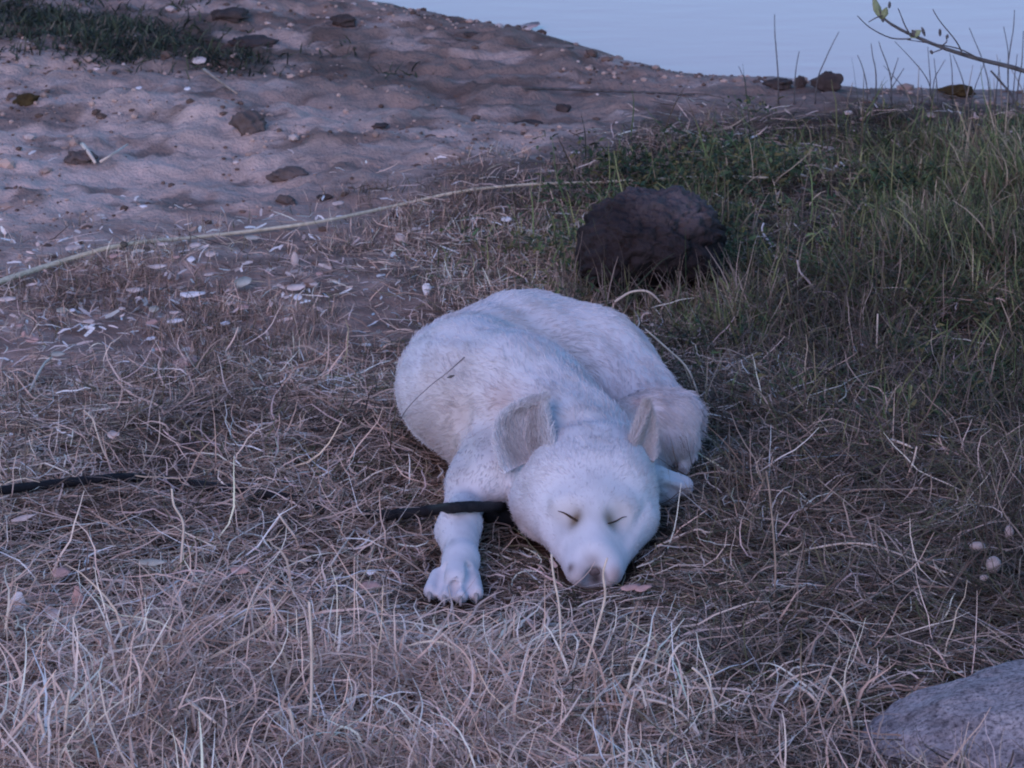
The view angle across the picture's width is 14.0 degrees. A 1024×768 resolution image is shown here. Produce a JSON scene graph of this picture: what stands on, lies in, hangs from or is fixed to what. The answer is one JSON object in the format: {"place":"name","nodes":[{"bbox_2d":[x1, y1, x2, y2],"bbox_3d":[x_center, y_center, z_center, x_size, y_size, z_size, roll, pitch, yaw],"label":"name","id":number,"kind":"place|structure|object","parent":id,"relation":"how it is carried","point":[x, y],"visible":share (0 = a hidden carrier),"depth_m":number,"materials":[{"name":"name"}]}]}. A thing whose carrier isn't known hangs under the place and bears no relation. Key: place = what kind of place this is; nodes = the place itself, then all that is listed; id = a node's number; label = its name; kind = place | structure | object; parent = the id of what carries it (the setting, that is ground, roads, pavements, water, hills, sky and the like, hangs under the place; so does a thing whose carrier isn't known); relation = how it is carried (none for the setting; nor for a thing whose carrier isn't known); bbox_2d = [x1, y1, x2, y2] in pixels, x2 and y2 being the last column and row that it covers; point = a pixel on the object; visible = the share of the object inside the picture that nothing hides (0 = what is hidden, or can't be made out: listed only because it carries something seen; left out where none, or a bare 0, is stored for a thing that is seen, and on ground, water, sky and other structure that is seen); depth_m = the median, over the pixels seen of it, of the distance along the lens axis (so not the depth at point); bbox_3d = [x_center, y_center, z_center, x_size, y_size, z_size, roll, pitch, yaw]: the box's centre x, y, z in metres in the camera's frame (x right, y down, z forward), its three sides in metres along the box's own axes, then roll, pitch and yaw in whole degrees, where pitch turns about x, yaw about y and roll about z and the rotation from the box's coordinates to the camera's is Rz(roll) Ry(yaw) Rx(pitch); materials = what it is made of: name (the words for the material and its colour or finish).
{"place":"outdoors","nodes":[
{"label":"outdoors","id":0,"kind":"place"},
{"bbox_2d":[0,241,1023,767],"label":"dry grass","id":1,"kind":"structure","parent":0,"point":[926,647],"depth_m":4.37,"materials":[{"name":"plant"}]},
{"bbox_2d":[11,513,35,521],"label":"leaf","id":2,"kind":"object","parent":1,"relation":"on","point":[21,518],"visible":1,"depth_m":4.50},
{"bbox_2d":[45,608,58,619],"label":"leaf","id":3,"kind":"object","parent":1,"relation":"on","point":[54,610],"visible":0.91,"depth_m":4.22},
{"bbox_2d":[61,614,77,623],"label":"leaf","id":4,"kind":"object","parent":1,"relation":"on","point":[71,622],"visible":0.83,"depth_m":4.20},
{"bbox_2d":[72,586,83,606],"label":"leaf","id":5,"kind":"object","parent":1,"relation":"on","point":[77,594],"visible":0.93,"depth_m":4.27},
{"bbox_2d":[107,430,119,438],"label":"leaf","id":6,"kind":"object","parent":1,"relation":"on","point":[113,433],"visible":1,"depth_m":4.78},
{"bbox_2d":[185,699,222,728],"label":"straw stalk","id":7,"kind":"object","parent":1,"relation":"on","point":[206,715],"visible":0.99,"depth_m":3.91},
{"bbox_2d":[360,581,381,590],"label":"leaf","id":8,"kind":"object","parent":1,"relation":"on","point":[371,584],"visible":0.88,"depth_m":4.33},
{"bbox_2d":[573,671,634,731],"bbox_3d":[0.089,0.303,4.019,0.003,0.022,0.137,8,19,25],"label":"straw stalk","id":9,"kind":"object","parent":1,"relation":"on","point":[597,698],"visible":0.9,"depth_m":4.00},
{"bbox_2d":[621,584,639,590],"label":"leaf","id":10,"kind":"object","parent":1,"relation":"on","point":[630,587],"visible":1,"depth_m":4.33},
{"bbox_2d":[635,584,651,591],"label":"leaf","id":11,"kind":"object","parent":1,"relation":"on","point":[642,588],"visible":1,"depth_m":4.33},
{"bbox_2d":[615,656,721,693],"bbox_3d":[0.150,0.283,4.084,0.137,0.018,0.014,13,21,36],"label":"straw stalk","id":12,"kind":"object","parent":1,"relation":"on","point":[634,657],"visible":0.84,"depth_m":4.09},
{"bbox_2d":[794,683,822,707],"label":"straw stalk","id":13,"kind":"object","parent":1,"relation":"on","point":[809,694],"visible":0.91,"depth_m":4.00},
{"bbox_2d":[814,555,930,629],"bbox_3d":[0.386,0.213,4.322,0.026,0.019,0.248,11,20,32],"label":"straw stalk","id":14,"kind":"object","parent":1,"relation":"on","point":[852,608],"visible":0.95,"depth_m":4.26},
{"bbox_2d":[833,488,934,495],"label":"straw stalk","id":15,"kind":"object","parent":1,"relation":"on","point":[864,489],"visible":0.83,"depth_m":4.61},
{"bbox_2d":[969,542,985,550],"bbox_3d":[0.494,0.172,4.429,0.017,0.010,0.010,0,17,0],"label":"seed pod","id":16,"kind":"object","parent":1,"relation":"on","point":[974,544],"visible":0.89,"depth_m":4.43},
{"bbox_2d":[986,556,1000,573],"bbox_3d":[0.504,0.189,4.362,0.016,0.020,0.017,0,17,0],"label":"seed pod","id":17,"kind":"object","parent":1,"relation":"on","point":[995,560],"visible":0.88,"depth_m":4.36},
{"bbox_2d":[0,0,1023,767],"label":"ground","id":18,"kind":"structure","parent":0,"point":[198,128],"depth_m":6.18,"materials":[{"name":"soil"}]},
{"bbox_2d":[0,296,15,301],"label":"leaf","id":19,"kind":"object","parent":18,"relation":"on","point":[7,298],"visible":1,"depth_m":5.41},
{"bbox_2d":[10,592,25,617],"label":"leaf","id":20,"kind":"object","parent":18,"relation":"on","point":[18,594],"visible":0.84,"depth_m":4.24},
{"bbox_2d":[12,93,39,106],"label":"leaf","id":21,"kind":"object","parent":18,"relation":"on","point":[26,99],"visible":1,"depth_m":6.52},
{"bbox_2d":[25,336,38,342],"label":"leaf","id":22,"kind":"object","parent":18,"relation":"on","point":[32,338],"visible":1,"depth_m":5.25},
{"bbox_2d":[26,357,52,394],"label":"straw stalk","id":23,"kind":"object","parent":18,"relation":"on","point":[39,371],"visible":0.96,"depth_m":5.05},
{"bbox_2d":[36,712,47,752],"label":"straw stalk","id":24,"kind":"object","parent":18,"relation":"on","point":[42,727],"visible":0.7,"depth_m":3.89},
{"bbox_2d":[50,351,64,356],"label":"leaf","id":25,"kind":"object","parent":18,"relation":"on","point":[57,353],"visible":1,"depth_m":5.20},
{"bbox_2d":[52,567,70,577],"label":"leaf","id":26,"kind":"object","parent":18,"relation":"on","point":[60,570],"visible":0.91,"depth_m":4.34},
{"bbox_2d":[61,689,70,756],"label":"straw stalk","id":27,"kind":"object","parent":18,"relation":"on","point":[66,712],"visible":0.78,"depth_m":3.90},
{"bbox_2d":[65,244,83,250],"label":"leaf","id":28,"kind":"object","parent":18,"relation":"on","point":[73,246],"visible":1,"depth_m":5.62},
{"bbox_2d":[63,150,97,164],"bbox_3d":[-0.639,-0.336,6.178,0.053,0.022,0.044,0,17,0],"label":"earth clod","id":29,"kind":"object","parent":18,"relation":"on","point":[77,157],"visible":1,"depth_m":6.17,"materials":[{"name":"soil"}]},
{"bbox_2d":[80,142,96,163],"bbox_3d":[-0.631,-0.346,6.193,0.010,0.015,0.107,-5,18,-14],"label":"stick","id":30,"kind":"object","parent":18,"relation":"on","point":[84,147],"visible":1,"depth_m":6.16,"materials":[{"name":"wood"}]},
{"bbox_2d":[83,410,115,467],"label":"straw stalk","id":31,"kind":"object","parent":18,"relation":"on","point":[89,415],"visible":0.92,"depth_m":4.74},
{"bbox_2d":[99,144,128,162],"bbox_3d":[-0.586,-0.347,6.205,0.018,0.016,0.130,4,17,13],"label":"stick","id":32,"kind":"object","parent":18,"relation":"on","point":[110,155],"visible":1,"depth_m":6.16,"materials":[{"name":"wood"}]},
{"bbox_2d":[126,287,142,292],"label":"leaf","id":33,"kind":"object","parent":18,"relation":"on","point":[135,290],"visible":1,"depth_m":5.47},
{"bbox_2d":[138,559,166,566],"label":"leaf","id":34,"kind":"object","parent":18,"relation":"on","point":[155,562],"visible":0.91,"depth_m":4.38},
{"bbox_2d":[147,264,166,268],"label":"leaf","id":35,"kind":"object","parent":18,"relation":"on","point":[158,265],"visible":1,"depth_m":5.54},
{"bbox_2d":[171,489,184,583],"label":"straw stalk","id":36,"kind":"object","parent":18,"relation":"on","point":[183,533],"visible":0.94,"depth_m":4.38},
{"bbox_2d":[173,356,197,367],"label":"leaf","id":37,"kind":"object","parent":18,"relation":"on","point":[183,363],"visible":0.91,"depth_m":5.16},
{"bbox_2d":[180,291,204,297],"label":"leaf","id":38,"kind":"object","parent":18,"relation":"on","point":[194,294],"visible":1,"depth_m":5.45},
{"bbox_2d":[191,57,205,63],"bbox_3d":[-0.509,-0.526,6.774,0.024,0.010,0.013,5,18,17],"label":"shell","id":39,"kind":"object","parent":18,"relation":"on","point":[200,60],"visible":1,"depth_m":6.77},
{"bbox_2d":[202,68,237,93],"bbox_3d":[-0.463,-0.478,6.590,0.008,0.011,0.210,-5,18,-17],"label":"stick","id":40,"kind":"object","parent":18,"relation":"on","point":[216,79],"visible":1,"depth_m":6.59,"materials":[{"name":"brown wood"}]},
{"bbox_2d":[0,0,448,86],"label":"bank weeds","id":41,"kind":"object","parent":18,"relation":"on","point":[100,31],"visible":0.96,"depth_m":6.94,"materials":[{"name":"plant"}]},
{"bbox_2d":[210,7,250,21],"bbox_3d":[-0.479,-0.629,7.094,0.070,0.024,0.058,0,17,0],"label":"earth clod","id":42,"kind":"object","parent":18,"relation":"on","point":[234,14],"visible":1,"depth_m":7.08,"materials":[{"name":"soil"}]},
{"bbox_2d":[231,565,250,573],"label":"leaf","id":43,"kind":"object","parent":18,"relation":"on","point":[239,570],"visible":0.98,"depth_m":4.36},
{"bbox_2d":[234,276,250,286],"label":"leaf","id":44,"kind":"object","parent":18,"relation":"on","point":[243,281],"visible":1,"depth_m":5.47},
{"bbox_2d":[229,110,266,134],"bbox_3d":[-0.400,-0.394,6.310,0.059,0.038,0.043,0,17,0],"label":"earth clod","id":45,"kind":"object","parent":18,"relation":"on","point":[250,122],"visible":1,"depth_m":6.30,"materials":[{"name":"soil"}]},
{"bbox_2d":[243,235,259,239],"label":"leaf","id":46,"kind":"object","parent":18,"relation":"on","point":[251,237],"visible":0.91,"depth_m":5.71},
{"bbox_2d":[227,34,278,47],"bbox_3d":[-0.432,-0.571,6.961,0.088,0.018,0.061,0,17,0],"label":"earth clod","id":47,"kind":"object","parent":18,"relation":"on","point":[255,40],"visible":0.92,"depth_m":6.95,"materials":[{"name":"soil"}]},
{"bbox_2d":[0,473,509,520],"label":"leash","id":48,"kind":"object","parent":18,"relation":"on","point":[466,506],"visible":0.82,"depth_m":4.59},
{"bbox_2d":[275,194,296,205],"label":"earth clod","id":49,"kind":"object","parent":18,"relation":"on","point":[287,200],"visible":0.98,"depth_m":5.94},
{"bbox_2d":[266,166,308,182],"bbox_3d":[-0.329,-0.306,6.099,0.064,0.026,0.041,0,17,0],"label":"earth clod","id":50,"kind":"object","parent":18,"relation":"on","point":[284,173],"visible":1,"depth_m":6.09,"materials":[{"name":"soil"}]},
{"bbox_2d":[277,512,299,547],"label":"straw stalk","id":51,"kind":"object","parent":18,"relation":"on","point":[288,528],"visible":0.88,"depth_m":4.49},
{"bbox_2d":[287,708,296,755],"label":"straw stalk","id":52,"kind":"object","parent":18,"relation":"on","point":[292,725],"visible":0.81,"depth_m":3.90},
{"bbox_2d":[291,252,298,266],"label":"leaf","id":53,"kind":"object","parent":18,"relation":"on","point":[294,257],"visible":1,"depth_m":5.58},
{"bbox_2d":[287,284,304,290],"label":"leaf","id":54,"kind":"object","parent":18,"relation":"on","point":[294,287],"visible":1,"depth_m":5.46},
{"bbox_2d":[305,601,312,736],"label":"straw stalk","id":55,"kind":"object","parent":18,"relation":"on","point":[311,663],"visible":0.9,"depth_m":3.93,"materials":[{"name":"plant"}]},
{"bbox_2d":[316,194,332,201],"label":"earth clod","id":56,"kind":"object","parent":18,"relation":"on","point":[326,197],"visible":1,"depth_m":5.95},
{"bbox_2d":[329,529,354,566],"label":"straw stalk","id":57,"kind":"object","parent":18,"relation":"on","point":[338,553],"visible":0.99,"depth_m":4.43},
{"bbox_2d":[329,14,355,27],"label":"earth clod","id":58,"kind":"object","parent":18,"relation":"on","point":[345,20],"visible":1,"depth_m":7.07,"materials":[{"name":"soil"}]},
{"bbox_2d":[329,586,416,609],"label":"straw stalk","id":59,"kind":"object","parent":18,"relation":"on","point":[345,600],"visible":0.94,"depth_m":4.31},
{"bbox_2d":[371,122,388,128],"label":"earth clod","id":60,"kind":"object","parent":18,"relation":"on","point":[380,125],"visible":1,"depth_m":6.32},
{"bbox_2d":[0,175,768,284],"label":"cord","id":61,"kind":"object","parent":18,"relation":"on","point":[6,279],"visible":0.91,"depth_m":5.73,"materials":[{"name":"fabric"}]},
{"bbox_2d":[355,527,428,576],"bbox_3d":[-0.130,0.178,4.437,0.006,0.012,0.153,-10,20,-30],"label":"straw stalk","id":62,"kind":"object","parent":18,"relation":"on","point":[372,537],"visible":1,"depth_m":4.43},
{"bbox_2d":[389,211,398,220],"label":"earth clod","id":63,"kind":"object","parent":18,"relation":"on","point":[393,214],"visible":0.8,"depth_m":5.83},
{"bbox_2d":[422,283,430,294],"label":"leaf","id":64,"kind":"object","parent":18,"relation":"on","point":[425,286],"visible":1,"depth_m":5.45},
{"bbox_2d":[395,357,464,428],"bbox_3d":[-0.119,0.016,4.743,0.050,0.176,0.291,-5,18,-17],"label":"seed stalk","id":65,"kind":"object","parent":18,"relation":"on","point":[450,376],"visible":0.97,"depth_m":4.62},
{"bbox_2d":[0,100,950,541],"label":"short turf","id":66,"kind":"structure","parent":18,"relation":"on","point":[220,332],"depth_m":5.44,"materials":[{"name":"plant"}]},
{"bbox_2d":[0,79,1022,767],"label":"leaf flakes","id":67,"kind":"object","parent":18,"relation":"on","point":[90,327],"visible":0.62,"depth_m":5.44,"materials":[{"name":"plant"}]},
{"bbox_2d":[0,87,1023,767],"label":"thatch","id":68,"kind":"object","parent":18,"relation":"on","point":[576,595],"visible":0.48,"depth_m":4.87,"materials":[{"name":"plant"}]},
{"bbox_2d":[0,0,1023,323],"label":"earth crumbs","id":69,"kind":"object","parent":18,"relation":"on","point":[6,162],"visible":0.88,"depth_m":6.45,"materials":[{"name":"soil"}]},
{"bbox_2d":[455,37,573,48],"bbox_3d":[-0.003,-0.563,6.921,0.217,0.008,0.036,8,19,24],"label":"stick","id":70,"kind":"object","parent":18,"relation":"on","point":[457,38],"visible":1,"depth_m":6.90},
{"bbox_2d":[512,119,543,124],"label":"earth clod","id":71,"kind":"object","parent":18,"relation":"on","point":[531,121],"visible":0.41,"depth_m":6.44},
{"bbox_2d":[393,288,710,606],"bbox_3d":[0.041,0.053,4.628,0.346,0.194,0.690,0,17,0],"label":"dog","id":72,"kind":"object","parent":18,"relation":"on","point":[553,421],"visible":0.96,"depth_m":4.58},
{"bbox_2d":[550,554,562,669],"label":"straw stalk","id":73,"kind":"object","parent":18,"relation":"on","point":[559,608],"visible":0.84,"depth_m":4.11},
{"bbox_2d":[556,103,570,112],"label":"earth clod","id":74,"kind":"object","parent":18,"relation":"on","point":[564,108],"visible":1,"depth_m":6.50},
{"bbox_2d":[582,557,607,688],"bbox_3d":[0.080,0.240,4.055,0.026,0.151,0.003,0,17,0],"label":"straw stalk","id":75,"kind":"object","parent":18,"relation":"on","point":[599,619],"visible":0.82,"depth_m":4.05,"materials":[{"name":"plant"}]},
{"bbox_2d":[522,86,694,94],"bbox_3d":[0.157,-0.464,6.606,0.277,0.018,0.062,3,17,11],"label":"root","id":76,"kind":"object","parent":18,"relation":"on","point":[575,89],"visible":0.96,"depth_m":6.62,"materials":[{"name":"wood"}]},
{"bbox_2d":[615,290,660,303],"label":"straw stalk","id":77,"kind":"object","parent":18,"relation":"on","point":[627,293],"visible":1,"depth_m":5.35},
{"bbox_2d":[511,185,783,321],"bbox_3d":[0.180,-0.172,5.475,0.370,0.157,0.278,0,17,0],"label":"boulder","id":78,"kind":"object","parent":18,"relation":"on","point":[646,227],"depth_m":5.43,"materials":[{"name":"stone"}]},
{"bbox_2d":[645,329,699,397],"bbox_3d":[0.193,-0.020,5.010,0.069,0.096,0.003,0,17,0],"label":"straw stalk","id":79,"kind":"object","parent":18,"relation":"on","point":[678,358],"visible":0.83,"depth_m":5.01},
{"bbox_2d":[645,698,701,745],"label":"straw stalk","id":80,"kind":"object","parent":18,"relation":"on","point":[669,705],"visible":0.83,"depth_m":3.97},
{"bbox_2d":[657,527,731,546],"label":"straw stalk","id":81,"kind":"object","parent":18,"relation":"on","point":[676,537],"visible":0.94,"depth_m":4.49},
{"bbox_2d":[691,667,716,744],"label":"straw stalk","id":82,"kind":"object","parent":18,"relation":"on","point":[709,689],"visible":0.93,"depth_m":3.95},
{"bbox_2d":[398,94,1023,448],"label":"herb leaves","id":83,"kind":"object","parent":18,"relation":"on","point":[659,171],"visible":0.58,"depth_m":5.76,"materials":[{"name":"plant"}]},
{"bbox_2d":[424,92,1023,474],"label":"green growth","id":84,"kind":"object","parent":18,"relation":"on","point":[990,161],"visible":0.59,"depth_m":5.62,"materials":[{"name":"plant"}]},
{"bbox_2d":[503,62,1023,416],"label":"tall weeds","id":85,"kind":"object","parent":18,"relation":"on","point":[755,133],"visible":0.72,"depth_m":5.91,"materials":[{"name":"plant"}]},
{"bbox_2d":[765,471,776,614],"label":"straw stalk","id":86,"kind":"object","parent":18,"relation":"on","point":[775,568],"visible":0.94,"depth_m":4.30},
{"bbox_2d":[774,14,778,103],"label":"bare stalk","id":87,"kind":"object","parent":18,"relation":"on","point":[776,58],"visible":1,"depth_m":6.46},
{"bbox_2d":[762,78,792,89],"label":"shore stone","id":88,"kind":"object","parent":18,"relation":"on","point":[785,83],"visible":0.94,"depth_m":6.58,"materials":[{"name":"stone"}]},
{"bbox_2d":[793,53,798,103],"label":"bare stalk","id":89,"kind":"object","parent":18,"relation":"on","point":[795,80],"visible":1,"depth_m":6.45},
{"bbox_2d":[795,75,806,87],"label":"shore stone","id":90,"kind":"object","parent":18,"relation":"on","point":[800,81],"visible":0.94,"depth_m":6.58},
{"bbox_2d":[581,161,1023,645],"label":"dark stems","id":91,"kind":"object","parent":18,"relation":"on","point":[858,333],"visible":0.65,"depth_m":4.99,"materials":[{"name":"plant"}]},
{"bbox_2d":[796,260,812,294],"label":"straw stalk","id":92,"kind":"object","parent":18,"relation":"on","point":[805,278],"visible":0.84,"depth_m":5.47,"materials":[{"name":"beige plant"}]},
{"bbox_2d":[814,32,838,103],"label":"bare stalk","id":93,"kind":"object","parent":18,"relation":"on","point":[820,71],"visible":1,"depth_m":6.45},
{"bbox_2d":[810,71,843,91],"bbox_3d":[0.496,-0.472,6.556,0.052,0.041,0.031,4,17,12],"label":"shore stone","id":94,"kind":"object","parent":18,"relation":"on","point":[825,84],"visible":0.91,"depth_m":6.54,"materials":[{"name":"stone"}]},
{"bbox_2d":[829,675,854,746],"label":"straw stalk","id":95,"kind":"object","parent":18,"relation":"on","point":[844,694],"visible":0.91,"depth_m":3.94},
{"bbox_2d":[857,55,867,107],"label":"bare stalk","id":96,"kind":"object","parent":18,"relation":"on","point":[865,81],"visible":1,"depth_m":6.43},
{"bbox_2d":[871,43,876,106],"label":"bare stalk","id":97,"kind":"object","parent":18,"relation":"on","point":[875,76],"visible":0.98,"depth_m":6.45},
{"bbox_2d":[787,542,975,585],"bbox_3d":[0.399,0.188,4.402,0.225,0.016,0.047,10,20,30],"label":"straw stalk","id":98,"kind":"object","parent":18,"relation":"on","point":[858,543],"visible":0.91,"depth_m":4.44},
{"bbox_2d":[879,43,903,105],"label":"forked stalk","id":99,"kind":"object","parent":18,"relation":"on","point":[889,73],"visible":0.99,"depth_m":6.45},
{"bbox_2d":[895,42,931,104],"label":"bare stalk","id":100,"kind":"object","parent":18,"relation":"on","point":[919,68],"visible":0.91,"depth_m":6.46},
{"bbox_2d":[928,52,930,107],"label":"bare stalk","id":101,"kind":"object","parent":18,"relation":"on","point":[930,80],"visible":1,"depth_m":6.46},
{"bbox_2d":[857,659,1023,767],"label":"granite rock","id":102,"kind":"object","parent":18,"relation":"on","point":[938,714],"visible":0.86,"depth_m":3.90,"materials":[{"name":"stone"}]},
{"bbox_2d":[950,55,953,107],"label":"bare stalk","id":103,"kind":"object","parent":18,"relation":"on","point":[952,84],"visible":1,"depth_m":6.49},
{"bbox_2d":[938,84,976,98],"bbox_3d":[0.708,-0.467,6.640,0.064,0.026,0.036,0,17,0],"label":"shore stone","id":104,"kind":"object","parent":18,"relation":"on","point":[959,89],"visible":0.82,"depth_m":6.63,"materials":[{"name":"stone"}]},
{"bbox_2d":[969,28,989,105],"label":"bare stalk","id":105,"kind":"object","parent":18,"relation":"on","point":[985,71],"visible":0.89,"depth_m":6.47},
{"bbox_2d":[990,70,1019,110],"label":"bare stalk","id":106,"kind":"object","parent":18,"relation":"on","point":[1005,87],"visible":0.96,"depth_m":6.42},
{"bbox_2d":[1004,525,1013,538],"bbox_3d":[0.532,0.159,4.465,0.010,0.016,0.010,0,17,0],"label":"seed pod","id":107,"kind":"object","parent":18,"relation":"on","point":[1012,531],"visible":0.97,"depth_m":4.46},
{"bbox_2d":[1007,10,1014,109],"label":"bare stalk","id":108,"kind":"object","parent":18,"relation":"on","point":[1008,63],"visible":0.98,"depth_m":6.43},
{"bbox_2d":[1016,31,1023,112],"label":"bare stalk","id":109,"kind":"object","parent":18,"relation":"on","point":[1020,72],"visible":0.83,"depth_m":6.48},
{"bbox_2d":[369,0,1023,90],"bbox_3d":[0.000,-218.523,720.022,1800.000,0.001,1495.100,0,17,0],"label":"water","id":110,"kind":"structure","parent":0,"point":[717,37],"depth_m":7.27,"materials":[{"name":"blue liquid"}]},
{"bbox_2d":[521,22,540,27],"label":"floating leaf","id":111,"kind":"object","parent":110,"relation":"on","point":[532,24],"visible":0.55,"depth_m":7.30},
{"bbox_2d":[857,0,1023,72],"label":"branch","id":112,"kind":"object","parent":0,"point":[880,13],"visible":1,"depth_m":5.45,"materials":[{"name":"grey plant"}]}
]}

